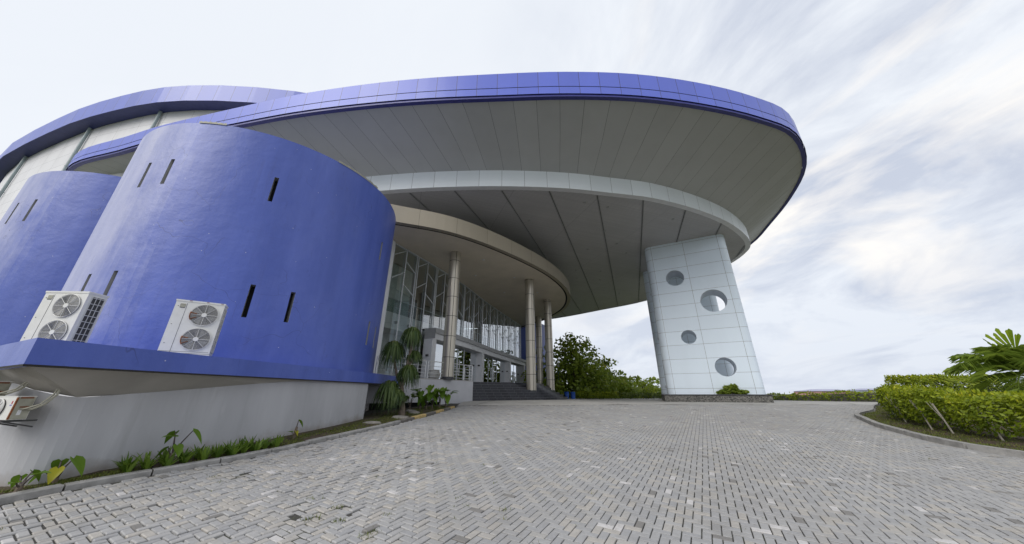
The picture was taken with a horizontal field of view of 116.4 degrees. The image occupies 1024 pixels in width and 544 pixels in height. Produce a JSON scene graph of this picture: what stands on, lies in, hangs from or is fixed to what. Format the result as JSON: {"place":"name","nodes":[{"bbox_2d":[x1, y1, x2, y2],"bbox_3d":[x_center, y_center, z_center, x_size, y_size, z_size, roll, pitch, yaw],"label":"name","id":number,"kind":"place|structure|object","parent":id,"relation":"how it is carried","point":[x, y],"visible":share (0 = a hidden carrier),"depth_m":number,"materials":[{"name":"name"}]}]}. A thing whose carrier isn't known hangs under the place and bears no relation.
{"place":"outdoors","nodes":[
{"label":"outdoors","id":0,"kind":"place"},
{"bbox_2d":[0,405,449,494],"bbox_3d":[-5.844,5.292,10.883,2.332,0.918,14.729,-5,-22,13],"label":"bed grass","id":1,"kind":"structure","parent":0,"point":[118,471],"depth_m":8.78,"materials":[{"name":"green plant"}]},
{"bbox_2d":[8,469,50,491],"bbox_3d":[-7.729,3.355,5.019,0.488,0.393,0.373,-10,-23,25],"label":"taro plant","id":2,"kind":"object","parent":1,"relation":"on","point":[19,478],"visible":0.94,"depth_m":5.04,"materials":[{"name":"green plant"}]},
{"bbox_2d":[27,455,85,484],"bbox_3d":[-7.665,3.402,5.366,0.628,0.508,0.349,-2,-21,5],"label":"taro plant","id":3,"kind":"object","parent":1,"relation":"on","point":[57,468],"visible":0.87,"depth_m":5.42,"materials":[{"name":"green plant"}]},
{"bbox_2d":[116,457,130,470],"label":"strap leaf plant","id":4,"kind":"object","parent":1,"relation":"on","point":[117,464],"visible":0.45,"depth_m":6.07,"materials":[{"name":"green plant"}]},
{"bbox_2d":[114,457,140,472],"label":"strap leaf plant","id":5,"kind":"object","parent":1,"relation":"on","point":[130,468],"visible":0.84,"depth_m":5.91,"materials":[{"name":"green plant"}]},
{"bbox_2d":[116,452,143,471],"bbox_3d":[-7.279,3.607,6.003,0.564,0.372,0.414,-11,-24,26],"label":"strap leaf plant","id":6,"kind":"object","parent":1,"relation":"on","point":[129,462],"visible":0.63,"depth_m":5.99,"materials":[{"name":"green plant"}]},
{"bbox_2d":[132,451,160,467],"bbox_3d":[-7.226,3.704,6.239,0.506,0.328,0.391,0,-21,0],"label":"strap leaf plant","id":7,"kind":"object","parent":1,"relation":"on","point":[149,454],"visible":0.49,"depth_m":6.26,"materials":[{"name":"green plant"}]},
{"bbox_2d":[137,451,161,469],"bbox_3d":[-7.052,3.698,6.213,0.402,0.330,0.273,-4,-21,10],"label":"strap leaf plant","id":8,"kind":"object","parent":1,"relation":"on","point":[148,463],"visible":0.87,"depth_m":6.17,"materials":[{"name":"green plant"}]},
{"bbox_2d":[154,445,172,463],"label":"strap leaf plant","id":9,"kind":"object","parent":1,"relation":"on","point":[170,448],"visible":0.43,"depth_m":6.56,"materials":[{"name":"green plant"}]},
{"bbox_2d":[158,450,176,465],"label":"strap leaf plant","id":10,"kind":"object","parent":1,"relation":"on","point":[163,459],"visible":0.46,"depth_m":6.41,"materials":[{"name":"green plant"}]},
{"bbox_2d":[160,451,178,465],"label":"strap leaf plant","id":11,"kind":"object","parent":1,"relation":"on","point":[169,462],"visible":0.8,"depth_m":6.31,"materials":[{"name":"green plant"}]},
{"bbox_2d":[156,428,201,458],"bbox_3d":[-6.910,3.669,6.597,0.673,0.747,0.414,15,-26,-34],"label":"taro plant","id":12,"kind":"object","parent":1,"relation":"on","point":[178,448],"visible":0.76,"depth_m":6.56,"materials":[{"name":"green plant"}]},
{"bbox_2d":[179,447,195,461],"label":"strap leaf plant","id":13,"kind":"object","parent":1,"relation":"on","point":[186,453],"visible":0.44,"depth_m":6.71,"materials":[{"name":"green plant"}]},
{"bbox_2d":[176,451,199,462],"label":"strap leaf plant","id":14,"kind":"object","parent":1,"relation":"on","point":[183,459],"visible":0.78,"depth_m":6.60,"materials":[{"name":"green plant"}]},
{"bbox_2d":[189,444,210,458],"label":"strap leaf plant","id":15,"kind":"object","parent":1,"relation":"on","point":[195,457],"visible":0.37,"depth_m":6.93,"materials":[{"name":"green plant"}]},
{"bbox_2d":[195,448,210,459],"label":"strap leaf plant","id":16,"kind":"object","parent":1,"relation":"on","point":[198,456],"visible":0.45,"depth_m":6.79,"materials":[{"name":"green plant"}]},
{"bbox_2d":[198,446,212,459],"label":"strap leaf plant","id":17,"kind":"object","parent":1,"relation":"on","point":[205,454],"visible":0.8,"depth_m":6.74,"materials":[{"name":"green plant"}]},
{"bbox_2d":[210,444,225,456],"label":"strap leaf plant","id":18,"kind":"object","parent":1,"relation":"on","point":[213,452],"visible":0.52,"depth_m":7.06,"materials":[{"name":"green plant"}]},
{"bbox_2d":[215,443,229,457],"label":"strap leaf plant","id":19,"kind":"object","parent":1,"relation":"on","point":[219,452],"visible":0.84,"depth_m":7.00,"materials":[{"name":"green plant"}]},
{"bbox_2d":[220,439,241,454],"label":"strap leaf plant","id":20,"kind":"object","parent":1,"relation":"on","point":[227,451],"visible":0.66,"depth_m":7.27,"materials":[{"name":"green plant"}]},
{"bbox_2d":[226,442,245,454],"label":"strap leaf plant","id":21,"kind":"object","parent":1,"relation":"on","point":[234,451],"visible":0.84,"depth_m":7.17,"materials":[{"name":"green plant"}]},
{"bbox_2d":[233,435,249,451],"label":"strap leaf plant","id":22,"kind":"object","parent":1,"relation":"on","point":[242,441],"visible":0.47,"depth_m":7.47,"materials":[{"name":"green plant"}]},
{"bbox_2d":[239,440,251,452],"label":"strap leaf plant","id":23,"kind":"object","parent":1,"relation":"on","point":[244,449],"visible":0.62,"depth_m":7.39,"materials":[{"name":"green plant"}]},
{"bbox_2d":[248,437,263,450],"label":"strap leaf plant","id":24,"kind":"object","parent":1,"relation":"on","point":[252,447],"visible":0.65,"depth_m":7.64,"materials":[{"name":"green plant"}]},
{"bbox_2d":[252,439,263,450],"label":"strap leaf plant","id":25,"kind":"object","parent":1,"relation":"on","point":[258,446],"visible":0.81,"depth_m":7.57,"materials":[{"name":"green plant"}]},
{"bbox_2d":[262,438,271,448],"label":"strap leaf plant","id":26,"kind":"object","parent":1,"relation":"on","point":[266,444],"visible":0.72,"depth_m":7.83,"materials":[{"name":"green plant"}]},
{"bbox_2d":[269,434,284,446],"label":"strap leaf plant","id":27,"kind":"object","parent":1,"relation":"on","point":[277,441],"visible":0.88,"depth_m":7.96,"materials":[{"name":"green plant"}]},
{"bbox_2d":[288,419,302,438],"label":"taro plant","id":28,"kind":"object","parent":1,"relation":"on","point":[296,431],"visible":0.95,"depth_m":8.99,"materials":[{"name":"green plant"}]},
{"bbox_2d":[363,421,380,423],"bbox_3d":[-5.185,5.612,11.793,0.724,0.148,0.489,0,-21,0],"label":"garden stone","id":29,"kind":"object","parent":1,"relation":"on","point":[372,422],"visible":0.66,"depth_m":11.62,"materials":[{"name":"grey stone"}]},
{"bbox_2d":[369,326,423,414],"bbox_3d":[-5.149,4.451,14.401,2.115,4.034,1.613,0,-21,0],"label":"ponytail palm","id":30,"kind":"object","parent":1,"relation":"on","point":[392,392],"visible":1,"depth_m":14.27,"materials":[{"name":"green plant"}]},
{"bbox_2d":[393,415,407,418],"bbox_3d":[-4.628,6.020,13.107,0.730,0.181,0.595,0,-21,0],"label":"garden stone","id":31,"kind":"object","parent":1,"relation":"on","point":[399,416],"visible":0.65,"depth_m":12.95,"materials":[{"name":"grey stone"}]},
{"bbox_2d":[406,394,418,408],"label":"taro plant","id":32,"kind":"object","parent":1,"relation":"on","point":[412,396],"visible":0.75,"depth_m":15.86,"materials":[{"name":"green plant"}]},
{"bbox_2d":[410,388,426,408],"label":"taro plant","id":33,"kind":"object","parent":1,"relation":"on","point":[420,393],"visible":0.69,"depth_m":16.20,"materials":[{"name":"green plant"}]},
{"bbox_2d":[418,395,436,408],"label":"taro plant","id":34,"kind":"object","parent":1,"relation":"on","point":[423,401],"visible":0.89,"depth_m":16.28,"materials":[{"name":"green plant"}]},
{"bbox_2d":[425,385,441,408],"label":"taro plant","id":35,"kind":"object","parent":1,"relation":"on","point":[429,395],"visible":0.94,"depth_m":16.35,"materials":[{"name":"green plant"}]},
{"bbox_2d":[434,388,447,407],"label":"taro plant","id":36,"kind":"object","parent":1,"relation":"on","point":[442,393],"visible":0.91,"depth_m":16.82,"materials":[{"name":"green plant"}]},
{"bbox_2d":[438,387,456,406],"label":"taro plant","id":37,"kind":"object","parent":1,"relation":"on","point":[447,397],"visible":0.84,"depth_m":17.12,"materials":[{"name":"green plant"}]},
{"bbox_2d":[0,403,1023,543],"bbox_3d":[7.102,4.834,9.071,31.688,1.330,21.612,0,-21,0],"label":"driveway","id":38,"kind":"structure","parent":0,"point":[595,455],"depth_m":5.28,"materials":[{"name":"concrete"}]},
{"bbox_2d":[0,406,454,504],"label":"kerb","id":39,"kind":"structure","parent":38,"relation":"on","point":[8,498],"depth_m":6.22,"materials":[{"name":"concrete"}]},
{"bbox_2d":[0,406,1009,543],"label":"joint weeds","id":40,"kind":"object","parent":38,"relation":"on","point":[367,533],"visible":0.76,"depth_m":4.29,"materials":[{"name":"green plant"}]},
{"bbox_2d":[854,403,1023,457],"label":"island kerb","id":41,"kind":"structure","parent":38,"relation":"on","point":[976,447],"depth_m":8.66,"materials":[{"name":"concrete"}]},
{"bbox_2d":[0,0,1023,393],"label":"sky","id":42,"kind":"structure","parent":0,"point":[898,246],"materials":[{"name":"white"}]},
{"bbox_2d":[457,398,877,405],"bbox_3d":[17.500,12.512,31.113,41.400,0.208,27.000,0,-21,0],"label":"concrete apron","id":43,"kind":"object","parent":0,"point":[588,401],"visible":0.53,"depth_m":20.68,"materials":[{"name":"grey concrete"}]},
{"bbox_2d":[574,391,619,398],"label":"hedge","id":44,"kind":"object","parent":43,"relation":"on","point":[615,395],"visible":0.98,"depth_m":36.72,"materials":[{"name":"green plant"}]},
{"bbox_2d":[618,392,661,398],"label":"hedge","id":45,"kind":"object","parent":43,"relation":"on","point":[630,394],"visible":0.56,"depth_m":37.59,"materials":[{"name":"green plant"}]},
{"bbox_2d":[716,383,749,393],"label":"round bush","id":46,"kind":"object","parent":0,"point":[731,388],"visible":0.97,"depth_m":23.64,"materials":[{"name":"green plant"}]},
{"bbox_2d":[862,403,1023,450],"bbox_3d":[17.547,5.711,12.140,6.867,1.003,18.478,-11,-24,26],"label":"island grass","id":47,"kind":"structure","parent":0,"point":[898,425],"depth_m":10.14,"materials":[{"name":"green plant"}]},
{"bbox_2d":[884,373,1007,408],"bbox_3d":[22.088,6.096,16.240,4.643,1.740,2.619,0,-21,0],"label":"clipped hedge","id":48,"kind":"object","parent":47,"relation":"on","point":[961,381],"visible":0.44,"depth_m":15.92,"materials":[{"name":"green plant"}]},
{"bbox_2d":[874,383,1023,440],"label":"clipped hedge","id":49,"kind":"object","parent":47,"relation":"on","point":[923,401],"visible":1,"depth_m":9.43,"materials":[{"name":"green plant"}]},
{"bbox_2d":[942,328,1023,396],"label":"feather palm","id":50,"kind":"object","parent":47,"relation":"on","point":[1000,356],"visible":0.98,"depth_m":12.05,"materials":[{"name":"green plant"}]},
{"bbox_2d":[987,382,1023,415],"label":"shrubbery","id":51,"kind":"object","parent":47,"relation":"on","point":[1004,389],"visible":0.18,"depth_m":13.19,"materials":[{"name":"green plant"}]},
{"bbox_3d":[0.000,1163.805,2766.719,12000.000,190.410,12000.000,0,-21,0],"label":"ground","id":52,"kind":"structure","parent":0,"visible":0},
{"bbox_2d":[0,72,806,486],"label":"arena building","id":53,"kind":"structure","parent":52,"relation":"on","point":[324,246],"depth_m":19.16,"materials":[{"name":"blue paint"}]},
{"bbox_2d":[0,381,28,395],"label":"wall condenser","id":54,"kind":"object","parent":53,"relation":"attached to","point":[4,387],"depth_m":5.50,"materials":[{"name":"metal"}]},
{"bbox_2d":[0,389,60,426],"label":"wall condenser","id":55,"kind":"object","parent":53,"relation":"attached to","point":[15,408],"depth_m":5.27,"materials":[{"name":"metal"}]},
{"bbox_2d":[20,291,109,342],"bbox_3d":[-10.157,1.150,7.195,0.965,1.375,0.456,0,-21,0],"label":"condenser unit","id":56,"kind":"object","parent":53,"relation":"on","point":[68,315],"visible":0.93,"depth_m":7.11,"materials":[{"name":"metal"}]},
{"bbox_2d":[158,299,227,355],"bbox_3d":[-7.991,1.453,7.984,0.950,1.375,0.439,13,-25,-31],"label":"condenser unit","id":57,"kind":"object","parent":53,"relation":"on","point":[193,327],"visible":0.99,"depth_m":7.86,"materials":[{"name":"metal"}]},
{"bbox_2d":[375,355,426,377],"bbox_3d":[-6.042,5.309,17.651,0.201,1.028,3.237,-15,-26,34],"label":"metal railing","id":58,"kind":"object","parent":53,"relation":"on","point":[377,361],"visible":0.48,"depth_m":17.24,"materials":[{"name":"metal"}]},
{"bbox_2d":[428,370,439,378],"bbox_3d":[-5.150,6.810,21.004,0.798,0.627,0.798,0,-21,0],"label":"planter pot","id":59,"kind":"object","parent":53,"relation":"on","point":[431,372],"visible":0.71,"depth_m":20.74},
{"bbox_2d":[427,361,443,377],"bbox_3d":[-4.535,6.145,19.830,0.058,1.028,2.021,-12,-24,29],"label":"metal railing","id":60,"kind":"object","parent":53,"relation":"on","point":[433,369],"visible":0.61,"depth_m":19.38,"materials":[{"name":"metal"}]},
{"bbox_2d":[453,363,472,380],"bbox_3d":[-3.381,6.821,21.593,0.073,1.028,2.173,-12,-24,29],"label":"metal railing","id":61,"kind":"object","parent":53,"relation":"on","point":[463,378],"visible":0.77,"depth_m":21.84,"materials":[{"name":"metal"}]},
{"bbox_2d":[472,382,567,400],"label":"entrance steps","id":62,"kind":"structure","parent":52,"relation":"on","point":[488,391],"depth_m":24.23,"materials":[{"name":"tile"}]},
{"bbox_2d":[520,331,626,397],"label":"broadleaf tree","id":63,"kind":"object","parent":52,"relation":"on","point":[576,367],"visible":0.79,"depth_m":40.89,"materials":[{"name":"green plant"}]},
{"bbox_2d":[584,358,631,398],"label":"broadleaf tree","id":64,"kind":"object","parent":52,"relation":"on","point":[612,372],"visible":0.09,"depth_m":47.09,"materials":[{"name":"green plant"}]},
{"bbox_2d":[607,378,640,398],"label":"broadleaf tree","id":65,"kind":"object","parent":52,"relation":"on","point":[627,388],"visible":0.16,"depth_m":43.59,"materials":[{"name":"green plant"}]},
{"bbox_2d":[614,373,644,396],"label":"broadleaf tree","id":66,"kind":"object","parent":52,"relation":"on","point":[630,379],"visible":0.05,"depth_m":51.63,"materials":[{"name":"green plant"}]},
{"bbox_2d":[628,375,657,393],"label":"broadleaf tree","id":67,"kind":"object","parent":52,"relation":"on","point":[641,384],"visible":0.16,"depth_m":55.99,"materials":[{"name":"green plant"}]},
{"bbox_2d":[637,386,657,397],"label":"broadleaf tree","id":68,"kind":"object","parent":52,"relation":"on","point":[647,389],"visible":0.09,"depth_m":46.23,"materials":[{"name":"green plant"}]},
{"bbox_2d":[643,376,660,392],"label":"broadleaf tree","id":69,"kind":"object","parent":52,"relation":"on","point":[651,380],"visible":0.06,"depth_m":62.29,"materials":[{"name":"green plant"}]},
{"bbox_2d":[653,378,660,389],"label":"broadleaf tree","id":70,"kind":"object","parent":52,"relation":"on","point":[658,383],"visible":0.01,"depth_m":66.55,"materials":[{"name":"green plant"}]},
{"bbox_2d":[643,393,959,401],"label":"parapet wall","id":71,"kind":"structure","parent":52,"relation":"on","point":[845,398],"depth_m":26.88,"materials":[{"name":"grey concrete"}]},
{"bbox_2d":[768,387,993,400],"bbox_3d":[27.631,9.910,25.399,1.544,1.284,14.338,8,-22,-19],"label":"trailing shrub","id":72,"kind":"object","parent":71,"relation":"on","point":[865,393],"visible":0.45,"depth_m":26.74,"materials":[{"name":"green plant"}]},
{"bbox_2d":[794,389,851,394],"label":"warehouse","id":73,"kind":"structure","parent":52,"relation":"on","point":[814,391],"depth_m":184.58,"materials":[{"name":"white metal"}]},
{"bbox_2d":[850,388,873,392],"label":"warehouse","id":74,"kind":"structure","parent":52,"relation":"on","point":[861,390],"depth_m":190.51,"materials":[{"name":"white metal"}]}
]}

